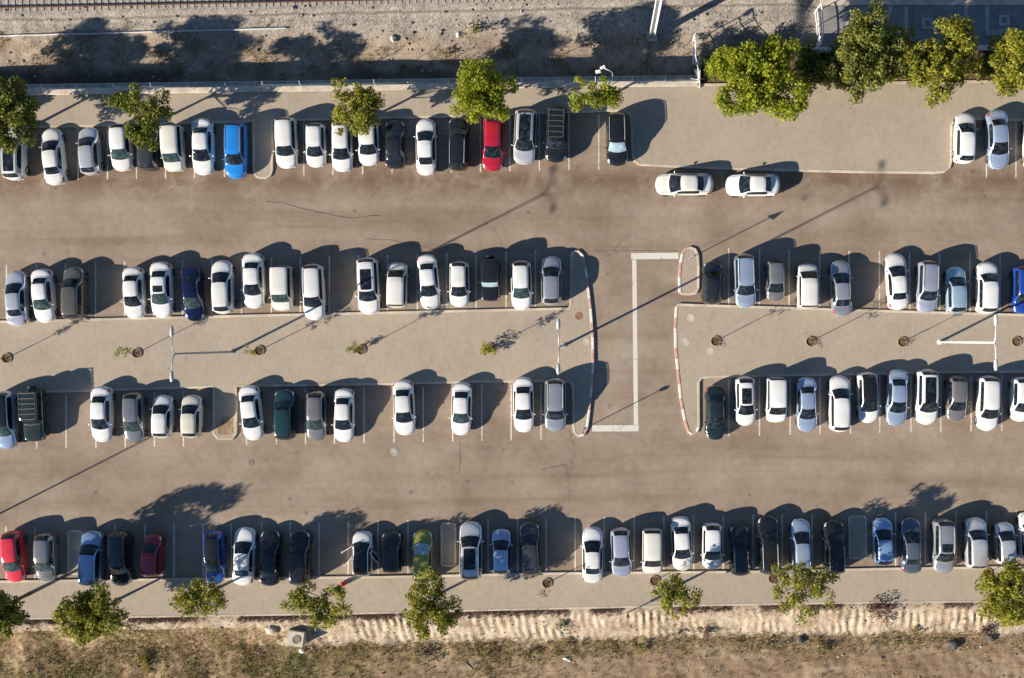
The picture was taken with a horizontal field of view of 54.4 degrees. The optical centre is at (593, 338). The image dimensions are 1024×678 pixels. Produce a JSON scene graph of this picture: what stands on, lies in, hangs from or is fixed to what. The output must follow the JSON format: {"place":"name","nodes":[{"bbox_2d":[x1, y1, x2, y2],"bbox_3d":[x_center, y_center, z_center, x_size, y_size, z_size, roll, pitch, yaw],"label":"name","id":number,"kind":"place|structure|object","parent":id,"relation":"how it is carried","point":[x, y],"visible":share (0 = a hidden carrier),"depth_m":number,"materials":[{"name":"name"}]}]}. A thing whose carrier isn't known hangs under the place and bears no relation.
{"place":"outdoors","nodes":[
{"label":"outdoors","id":0,"kind":"place"},
{"bbox_2d":[0,250,593,439],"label":"pavement","id":1,"kind":"structure","parent":0,"point":[302,349],"depth_m":82.88,"materials":[{"name":"concrete"}]},
{"bbox_2d":[0,0,820,84],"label":"railway bank","id":2,"kind":"structure","parent":0,"point":[787,13],"depth_m":84.79,"materials":[{"name":"grey gravel"}]},
{"bbox_2d":[0,0,559,11],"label":"railway track","id":3,"kind":"structure","parent":2,"relation":"on","point":[135,4],"depth_m":84.02,"materials":[{"name":"metal"}]},
{"bbox_2d":[0,14,794,76],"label":"dry weeds","id":4,"kind":"object","parent":2,"relation":"on","point":[316,66],"visible":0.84,"depth_m":85.02,"materials":[{"name":"plant"}]},
{"bbox_2d":[0,3,812,80],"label":"bank stones","id":5,"kind":"object","parent":2,"relation":"on","point":[405,38],"visible":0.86,"depth_m":84.84,"materials":[{"name":"grey stone"}]},
{"bbox_2d":[821,0,1023,5],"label":"platform edge","id":6,"kind":"object","parent":2,"relation":"on","point":[928,2],"visible":0.75,"depth_m":84.97,"materials":[{"name":"concrete"}]},
{"bbox_2d":[0,111,1023,579],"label":"asphalt road","id":7,"kind":"structure","parent":0,"point":[638,457],"depth_m":83.00,"materials":[{"name":"grey asphalt"}]},
{"bbox_2d":[0,391,21,449],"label":"suv car","id":8,"kind":"object","parent":7,"relation":"on","point":[10,436],"visible":1,"depth_m":81.90,"materials":[{"name":"paint"}]},
{"bbox_2d":[0,530,29,581],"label":"hatchback car","id":9,"kind":"object","parent":7,"relation":"on","point":[13,554],"visible":1,"depth_m":81.86,"materials":[{"name":"paint"}]},
{"bbox_2d":[2,270,32,325],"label":"sedan car","id":10,"kind":"object","parent":7,"relation":"on","point":[17,304],"visible":1,"depth_m":81.98,"materials":[{"name":"paint"}]},
{"bbox_2d":[17,386,49,441],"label":"jeep car","id":11,"kind":"object","parent":7,"relation":"on","point":[32,402],"visible":1,"depth_m":81.74,"materials":[{"name":"paint"}]},
{"bbox_2d":[30,269,58,322],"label":"sedan car","id":12,"kind":"object","parent":7,"relation":"on","point":[43,291],"visible":1,"depth_m":81.98,"materials":[{"name":"paint"}]},
{"bbox_2d":[32,532,59,581],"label":"hatchback car","id":13,"kind":"object","parent":7,"relation":"on","point":[45,552],"visible":1,"depth_m":81.86,"materials":[{"name":"paint"}]},
{"bbox_2d":[39,128,69,184],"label":"sedan car","id":14,"kind":"object","parent":7,"relation":"on","point":[54,161],"visible":1,"depth_m":81.98,"materials":[{"name":"paint"}]},
{"bbox_2d":[60,266,88,320],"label":"suv car","id":15,"kind":"object","parent":7,"relation":"on","point":[74,306],"visible":1,"depth_m":81.71,"materials":[{"name":"paint"}]},
{"bbox_2d":[76,127,104,175],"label":"hatchback car","id":16,"kind":"object","parent":7,"relation":"on","point":[91,163],"visible":1,"depth_m":81.85,"materials":[{"name":"paint"}]},
{"bbox_2d":[77,530,106,586],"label":"suv car","id":17,"kind":"object","parent":7,"relation":"on","point":[91,561],"visible":0.95,"depth_m":81.70,"materials":[{"name":"paint"}]},
{"bbox_2d":[88,386,115,441],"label":"sedan car","id":18,"kind":"object","parent":7,"relation":"on","point":[103,398],"visible":1,"depth_m":81.97,"materials":[{"name":"paint"}]},
{"bbox_2d":[106,530,134,585],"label":"suv car","id":19,"kind":"object","parent":7,"relation":"on","point":[120,543],"visible":1,"depth_m":81.69,"materials":[{"name":"paint"}]},
{"bbox_2d":[121,266,147,318],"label":"sedan car","id":20,"kind":"object","parent":7,"relation":"on","point":[134,291],"visible":1,"depth_m":81.97,"materials":[{"name":"paint"}]},
{"bbox_2d":[121,391,147,442],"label":"hatchback car","id":21,"kind":"object","parent":7,"relation":"on","point":[134,403],"visible":1,"depth_m":81.83,"materials":[{"name":"paint"}]},
{"bbox_2d":[148,261,175,317],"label":"sedan car","id":22,"kind":"object","parent":7,"relation":"on","point":[162,274],"visible":1,"depth_m":81.97,"materials":[{"name":"paint"}]},
{"bbox_2d":[159,125,187,171],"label":"minivan car","id":23,"kind":"object","parent":7,"relation":"on","point":[172,145],"visible":0.99,"depth_m":81.48,"materials":[{"name":"paint"}]},
{"bbox_2d":[181,266,207,320],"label":"sedan car","id":24,"kind":"object","parent":7,"relation":"on","point":[193,291],"visible":1,"depth_m":81.97,"materials":[{"name":"paint"}]},
{"bbox_2d":[190,118,216,174],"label":"sedan car","id":25,"kind":"object","parent":7,"relation":"on","point":[203,130],"visible":1,"depth_m":81.97,"materials":[{"name":"paint"}]},
{"bbox_2d":[201,530,227,582],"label":"hatchback car","id":26,"kind":"object","parent":7,"relation":"on","point":[214,549],"visible":0.98,"depth_m":81.79,"materials":[{"name":"paint"}]},
{"bbox_2d":[208,260,236,313],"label":"hatchback car","id":27,"kind":"object","parent":7,"relation":"on","point":[223,288],"visible":1,"depth_m":81.80,"materials":[{"name":"paint"}]},
{"bbox_2d":[222,121,249,178],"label":"suv car","id":28,"kind":"object","parent":7,"relation":"on","point":[236,135],"visible":1,"depth_m":81.66,"materials":[{"name":"paint"}]},
{"bbox_2d":[231,527,257,584],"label":"sedan car","id":29,"kind":"object","parent":7,"relation":"on","point":[244,557],"visible":1,"depth_m":81.97,"materials":[{"name":"paint"}]},
{"bbox_2d":[239,385,265,439],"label":"sedan car","id":30,"kind":"object","parent":7,"relation":"on","point":[251,411],"visible":1,"depth_m":81.97,"materials":[{"name":"paint"}]},
{"bbox_2d":[240,253,266,308],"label":"sedan car","id":31,"kind":"object","parent":7,"relation":"on","point":[254,265],"visible":1,"depth_m":81.96,"materials":[{"name":"paint"}]},
{"bbox_2d":[257,530,282,585],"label":"sedan car","id":32,"kind":"object","parent":7,"relation":"on","point":[270,565],"visible":1,"depth_m":81.97,"materials":[{"name":"paint"}]},
{"bbox_2d":[269,265,294,310],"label":"minivan car","id":33,"kind":"object","parent":7,"relation":"on","point":[282,287],"visible":1,"depth_m":81.40,"materials":[{"name":"paint"}]},
{"bbox_2d":[271,389,297,439],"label":"suv car","id":34,"kind":"object","parent":7,"relation":"on","point":[285,414],"visible":1,"depth_m":81.63,"materials":[{"name":"paint"}]},
{"bbox_2d":[273,117,299,168],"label":"suv car","id":35,"kind":"object","parent":7,"relation":"on","point":[286,151],"visible":1,"depth_m":81.63,"materials":[{"name":"paint"}]},
{"bbox_2d":[286,530,312,585],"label":"suv car","id":36,"kind":"object","parent":7,"relation":"on","point":[300,558],"visible":0.96,"depth_m":81.62,"materials":[{"name":"paint"}]},
{"bbox_2d":[301,263,327,319],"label":"suv car","id":37,"kind":"object","parent":7,"relation":"on","point":[314,291],"visible":1,"depth_m":81.61,"materials":[{"name":"paint"}]},
{"bbox_2d":[304,391,328,440],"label":"hatchback car","id":38,"kind":"object","parent":7,"relation":"on","point":[317,429],"visible":1,"depth_m":81.77,"materials":[{"name":"paint"}]},
{"bbox_2d":[331,388,355,441],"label":"sedan car","id":39,"kind":"object","parent":7,"relation":"on","point":[344,414],"visible":1,"depth_m":81.95,"materials":[{"name":"paint"}]},
{"bbox_2d":[341,531,379,575],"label":"hatchback car","id":40,"kind":"object","parent":7,"relation":"on","point":[364,554],"visible":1,"depth_m":81.78,"materials":[{"name":"paint"}]},
{"bbox_2d":[355,257,381,314],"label":"suv car","id":41,"kind":"object","parent":7,"relation":"on","point":[368,285],"visible":1,"depth_m":81.59,"materials":[{"name":"paint"}]},
{"bbox_2d":[392,380,416,434],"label":"sedan car","id":42,"kind":"object","parent":7,"relation":"on","point":[404,417],"visible":1,"depth_m":81.95,"materials":[{"name":"paint"}]},
{"bbox_2d":[410,530,433,583],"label":"hatchback car","id":43,"kind":"object","parent":7,"relation":"on","point":[422,548],"visible":0.87,"depth_m":81.75,"materials":[{"name":"paint"}]},
{"bbox_2d":[413,119,437,175],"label":"sedan car","id":44,"kind":"object","parent":7,"relation":"on","point":[426,136],"visible":1,"depth_m":81.95,"materials":[{"name":"paint"}]},
{"bbox_2d":[417,254,441,309],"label":"sedan car","id":45,"kind":"object","parent":7,"relation":"on","point":[428,281],"visible":1,"depth_m":81.95,"materials":[{"name":"paint"}]},
{"bbox_2d":[446,117,469,170],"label":"suv car","id":46,"kind":"object","parent":7,"relation":"on","point":[458,133],"visible":0.99,"depth_m":81.56,"materials":[{"name":"paint"}]},
{"bbox_2d":[449,382,472,434],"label":"sedan car","id":47,"kind":"object","parent":7,"relation":"on","point":[461,411],"visible":1,"depth_m":81.94,"materials":[{"name":"paint"}]},
{"bbox_2d":[457,521,483,579],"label":"suv car","id":48,"kind":"object","parent":7,"relation":"on","point":[470,541],"visible":1,"depth_m":81.58,"materials":[{"name":"paint"}]},
{"bbox_2d":[480,117,504,170],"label":"hatchback car","id":49,"kind":"object","parent":7,"relation":"on","point":[492,152],"visible":0.91,"depth_m":81.74,"materials":[{"name":"paint"}]},
{"bbox_2d":[511,377,535,431],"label":"sedan car","id":50,"kind":"object","parent":7,"relation":"on","point":[523,403],"visible":1,"depth_m":81.94,"materials":[{"name":"paint"}]},
{"bbox_2d":[511,109,537,164],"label":"suv car","id":51,"kind":"object","parent":7,"relation":"on","point":[525,135],"visible":1,"depth_m":81.57,"materials":[{"name":"paint"}]},
{"bbox_2d":[517,522,541,575],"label":"suv car","id":52,"kind":"object","parent":7,"relation":"on","point":[530,549],"visible":1,"depth_m":81.54,"materials":[{"name":"paint"}]},
{"bbox_2d":[539,256,563,305],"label":"hatchback car","id":53,"kind":"object","parent":7,"relation":"on","point":[551,271],"visible":1,"depth_m":81.74,"materials":[{"name":"paint"}]},
{"bbox_2d":[543,378,567,431],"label":"suv car","id":54,"kind":"object","parent":7,"relation":"on","point":[555,414],"visible":1,"depth_m":81.51,"materials":[{"name":"paint"}]},
{"bbox_2d":[543,106,568,162],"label":"suv car","id":55,"kind":"object","parent":7,"relation":"on","point":[555,143],"visible":1,"depth_m":81.55,"materials":[{"name":"paint"}]},
{"bbox_2d":[580,527,604,582],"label":"sedan car","id":56,"kind":"object","parent":7,"relation":"on","point":[592,545],"visible":1,"depth_m":81.94,"materials":[{"name":"paint"}]},
{"bbox_2d":[605,112,629,165],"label":"suv car","id":57,"kind":"object","parent":7,"relation":"on","point":[616,147],"visible":1,"depth_m":81.56,"materials":[{"name":"paint"}]},
{"bbox_2d":[670,516,693,570],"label":"sedan car","id":58,"kind":"object","parent":7,"relation":"on","point":[681,542],"visible":1,"depth_m":81.94,"materials":[{"name":"paint"}]},
{"bbox_2d":[655,171,712,196],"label":"sedan car","id":59,"kind":"object","parent":7,"relation":"on","point":[674,184],"visible":1,"depth_m":81.96,"materials":[{"name":"paint"}]},
{"bbox_2d":[704,385,727,439],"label":"sedan car","id":60,"kind":"object","parent":7,"relation":"on","point":[715,422],"visible":1,"depth_m":81.95,"materials":[{"name":"paint"}]},
{"bbox_2d":[728,524,751,575],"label":"hatchback car","id":61,"kind":"object","parent":7,"relation":"on","point":[739,542],"visible":1,"depth_m":81.76,"materials":[{"name":"paint"}]},
{"bbox_2d":[733,254,757,307],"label":"suv car","id":62,"kind":"object","parent":7,"relation":"on","point":[745,289],"visible":1,"depth_m":81.55,"materials":[{"name":"paint"}]},
{"bbox_2d":[726,172,779,196],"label":"sedan car","id":63,"kind":"object","parent":7,"relation":"on","point":[751,185],"visible":1,"depth_m":81.96,"materials":[{"name":"paint"}]},
{"bbox_2d":[756,515,780,574],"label":"suv car","id":64,"kind":"object","parent":7,"relation":"on","point":[767,529],"visible":0.88,"depth_m":81.61,"materials":[{"name":"paint"}]},
{"bbox_2d":[794,377,819,431],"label":"sedan car","id":65,"kind":"object","parent":7,"relation":"on","point":[805,388],"visible":1,"depth_m":81.95,"materials":[{"name":"paint"}]},
{"bbox_2d":[821,520,846,573],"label":"suv car","id":66,"kind":"object","parent":7,"relation":"on","point":[833,559],"visible":0.87,"depth_m":81.61,"materials":[{"name":"paint"}]},
{"bbox_2d":[827,375,852,431],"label":"suv car","id":67,"kind":"object","parent":7,"relation":"on","point":[839,406],"visible":1,"depth_m":81.65,"materials":[{"name":"paint"}]},
{"bbox_2d":[828,260,852,315],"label":"sedan car","id":68,"kind":"object","parent":7,"relation":"on","point":[839,273],"visible":1,"depth_m":81.96,"materials":[{"name":"paint"}]},
{"bbox_2d":[855,372,880,422],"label":"hatchback car","id":69,"kind":"object","parent":7,"relation":"on","point":[867,394],"visible":1,"depth_m":81.80,"materials":[{"name":"paint"}]},
{"bbox_2d":[870,518,894,565],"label":"hatchback car","id":70,"kind":"object","parent":7,"relation":"on","point":[882,553],"visible":1,"depth_m":81.79,"materials":[{"name":"paint"}]},
{"bbox_2d":[883,253,908,309],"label":"sedan car","id":71,"kind":"object","parent":7,"relation":"on","point":[896,283],"visible":1,"depth_m":81.96,"materials":[{"name":"paint"}]},
{"bbox_2d":[884,369,909,425],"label":"sedan car","id":72,"kind":"object","parent":7,"relation":"on","point":[896,400],"visible":1,"depth_m":81.96,"materials":[{"name":"paint"}]},
{"bbox_2d":[898,518,923,573],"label":"sedan car","id":73,"kind":"object","parent":7,"relation":"on","point":[910,546],"visible":1,"depth_m":81.97,"materials":[{"name":"paint"}]},
{"bbox_2d":[913,369,940,424],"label":"suv car","id":74,"kind":"object","parent":7,"relation":"on","point":[926,382],"visible":1,"depth_m":81.64,"materials":[{"name":"paint"}]},
{"bbox_2d":[914,260,940,312],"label":"suv car","id":75,"kind":"object","parent":7,"relation":"on","point":[927,286],"visible":1,"depth_m":81.63,"materials":[{"name":"paint"}]},
{"bbox_2d":[930,518,956,572],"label":"suv car","id":76,"kind":"object","parent":7,"relation":"on","point":[943,545],"visible":1,"depth_m":81.63,"materials":[{"name":"paint"}]},
{"bbox_2d":[943,267,968,313],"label":"hatchback car","id":77,"kind":"object","parent":7,"relation":"on","point":[955,291],"visible":1,"depth_m":81.82,"materials":[{"name":"paint"}]},
{"bbox_2d":[952,113,977,163],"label":"hatchback car","id":78,"kind":"object","parent":7,"relation":"on","point":[964,137],"visible":1,"depth_m":81.79,"materials":[{"name":"paint"}]},
{"bbox_2d":[962,517,989,568],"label":"suv car","id":79,"kind":"object","parent":7,"relation":"on","point":[975,555],"visible":1,"depth_m":81.67,"materials":[{"name":"paint"}]},
{"bbox_2d":[973,262,1000,313],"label":"suv car","id":80,"kind":"object","parent":7,"relation":"on","point":[986,300],"visible":1,"depth_m":81.66,"materials":[{"name":"paint"}]},
{"bbox_2d":[974,375,1001,430],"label":"suv car","id":81,"kind":"object","parent":7,"relation":"on","point":[987,387],"visible":1,"depth_m":81.66,"materials":[{"name":"paint"}]},
{"bbox_2d":[983,110,1011,168],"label":"sedan car","id":82,"kind":"object","parent":7,"relation":"on","point":[995,123],"visible":1,"depth_m":81.97,"materials":[{"name":"paint"}]},
{"bbox_2d":[0,602,1023,677],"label":"earth slope","id":83,"kind":"structure","parent":0,"point":[925,663],"depth_m":84.25,"materials":[{"name":"soil"}]},
{"bbox_2d":[4,602,1017,628],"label":"dead weeds","id":84,"kind":"object","parent":83,"relation":"on","point":[175,620],"visible":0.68,"depth_m":82.94,"materials":[{"name":"plant"}]},
{"bbox_2d":[0,608,1021,677],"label":"green grass","id":85,"kind":"structure","parent":83,"relation":"on","point":[283,670],"depth_m":84.20,"materials":[{"name":"green plant"}]},
{"bbox_2d":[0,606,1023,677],"bbox_3d":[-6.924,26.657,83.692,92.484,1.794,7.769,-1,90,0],"label":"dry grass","id":86,"kind":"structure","parent":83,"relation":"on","point":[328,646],"depth_m":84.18,"materials":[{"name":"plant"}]},
{"bbox_2d":[0,566,1023,618],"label":"pavement","id":87,"kind":"structure","parent":0,"point":[150,597],"depth_m":82.88,"materials":[{"name":"concrete"}]},
{"bbox_2d":[50,580,129,646],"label":"tree","id":88,"kind":"object","parent":87,"relation":"on","point":[87,611],"visible":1,"depth_m":78.91,"materials":[{"name":"green plant"}]},
{"bbox_2d":[168,576,228,618],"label":"tree","id":89,"kind":"object","parent":87,"relation":"on","point":[199,593],"visible":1,"depth_m":78.81,"materials":[{"name":"green plant"}]},
{"bbox_2d":[279,580,352,630],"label":"tree","id":90,"kind":"object","parent":87,"relation":"on","point":[301,601],"visible":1,"depth_m":79.09,"materials":[{"name":"green plant"}]},
{"bbox_2d":[402,566,463,641],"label":"tree","id":91,"kind":"object","parent":87,"relation":"on","point":[433,610],"visible":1,"depth_m":78.94,"materials":[{"name":"green plant"}]},
{"bbox_2d":[650,570,702,619],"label":"tree","id":92,"kind":"object","parent":87,"relation":"on","point":[673,593],"visible":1,"depth_m":79.44,"materials":[{"name":"green plant"}]},
{"bbox_2d":[771,560,839,626],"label":"tree","id":93,"kind":"object","parent":87,"relation":"on","point":[793,599],"visible":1,"depth_m":78.75,"materials":[{"name":"green plant"}]},
{"bbox_2d":[973,558,1023,627],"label":"tree","id":94,"kind":"object","parent":87,"relation":"on","point":[998,603],"visible":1,"depth_m":78.73,"materials":[{"name":"green plant"}]},
{"bbox_2d":[8,80,1023,178],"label":"pavement","id":95,"kind":"structure","parent":0,"point":[899,127],"depth_m":82.88,"materials":[{"name":"concrete"}]},
{"bbox_2d":[0,76,40,153],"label":"tree","id":96,"kind":"object","parent":95,"relation":"on","point":[18,120],"visible":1,"depth_m":78.61,"materials":[{"name":"green plant"}]},
{"bbox_2d":[102,82,176,151],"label":"tree","id":97,"kind":"object","parent":95,"relation":"on","point":[129,103],"visible":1,"depth_m":78.97,"materials":[{"name":"green plant"}]},
{"bbox_2d":[330,77,385,136],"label":"tree","id":98,"kind":"object","parent":95,"relation":"on","point":[364,106],"visible":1,"depth_m":78.68,"materials":[{"name":"green plant"}]},
{"bbox_2d":[449,56,518,124],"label":"tree","id":99,"kind":"object","parent":95,"relation":"on","point":[477,92],"visible":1,"depth_m":78.44,"materials":[{"name":"green plant"}]},
{"bbox_2d":[568,75,623,112],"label":"tree","id":100,"kind":"object","parent":95,"relation":"on","point":[606,94],"visible":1,"depth_m":79.42,"materials":[{"name":"green plant"}]},
{"bbox_2d":[705,33,812,121],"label":"tree","id":101,"kind":"object","parent":95,"relation":"on","point":[748,72],"visible":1,"depth_m":78.27,"materials":[{"name":"green plant"}]},
{"bbox_2d":[674,303,1023,434],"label":"pavement","id":102,"kind":"structure","parent":0,"point":[766,341],"depth_m":82.88,"materials":[{"name":"concrete"}]},
{"bbox_2d":[700,51,1022,82],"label":"planting ground","id":103,"kind":"structure","parent":0,"point":[703,77],"depth_m":82.98,"materials":[{"name":"soil"}]},
{"bbox_2d":[825,0,912,105],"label":"tree","id":104,"kind":"object","parent":103,"relation":"on","point":[872,62],"visible":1,"depth_m":78.69,"materials":[{"name":"green plant"}]},
{"bbox_2d":[901,14,984,108],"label":"tree","id":105,"kind":"object","parent":103,"relation":"on","point":[929,61],"visible":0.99,"depth_m":78.91,"materials":[{"name":"green plant"}]},
{"bbox_2d":[988,27,1023,98],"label":"tree","id":106,"kind":"object","parent":103,"relation":"on","point":[1013,51],"visible":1,"depth_m":79.05,"materials":[{"name":"green plant"}]},
{"bbox_2d":[821,6,1023,46],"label":"plaza","id":107,"kind":"structure","parent":0,"point":[922,18],"depth_m":85.00,"materials":[{"name":"concrete"}]},
{"label":"ground","id":108,"kind":"structure","parent":0,"visible":0},
{"bbox_2d":[6,75,697,94],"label":"retaining wall","id":109,"kind":"structure","parent":108,"relation":"on","point":[395,84],"depth_m":82.73,"materials":[{"name":"concrete"}]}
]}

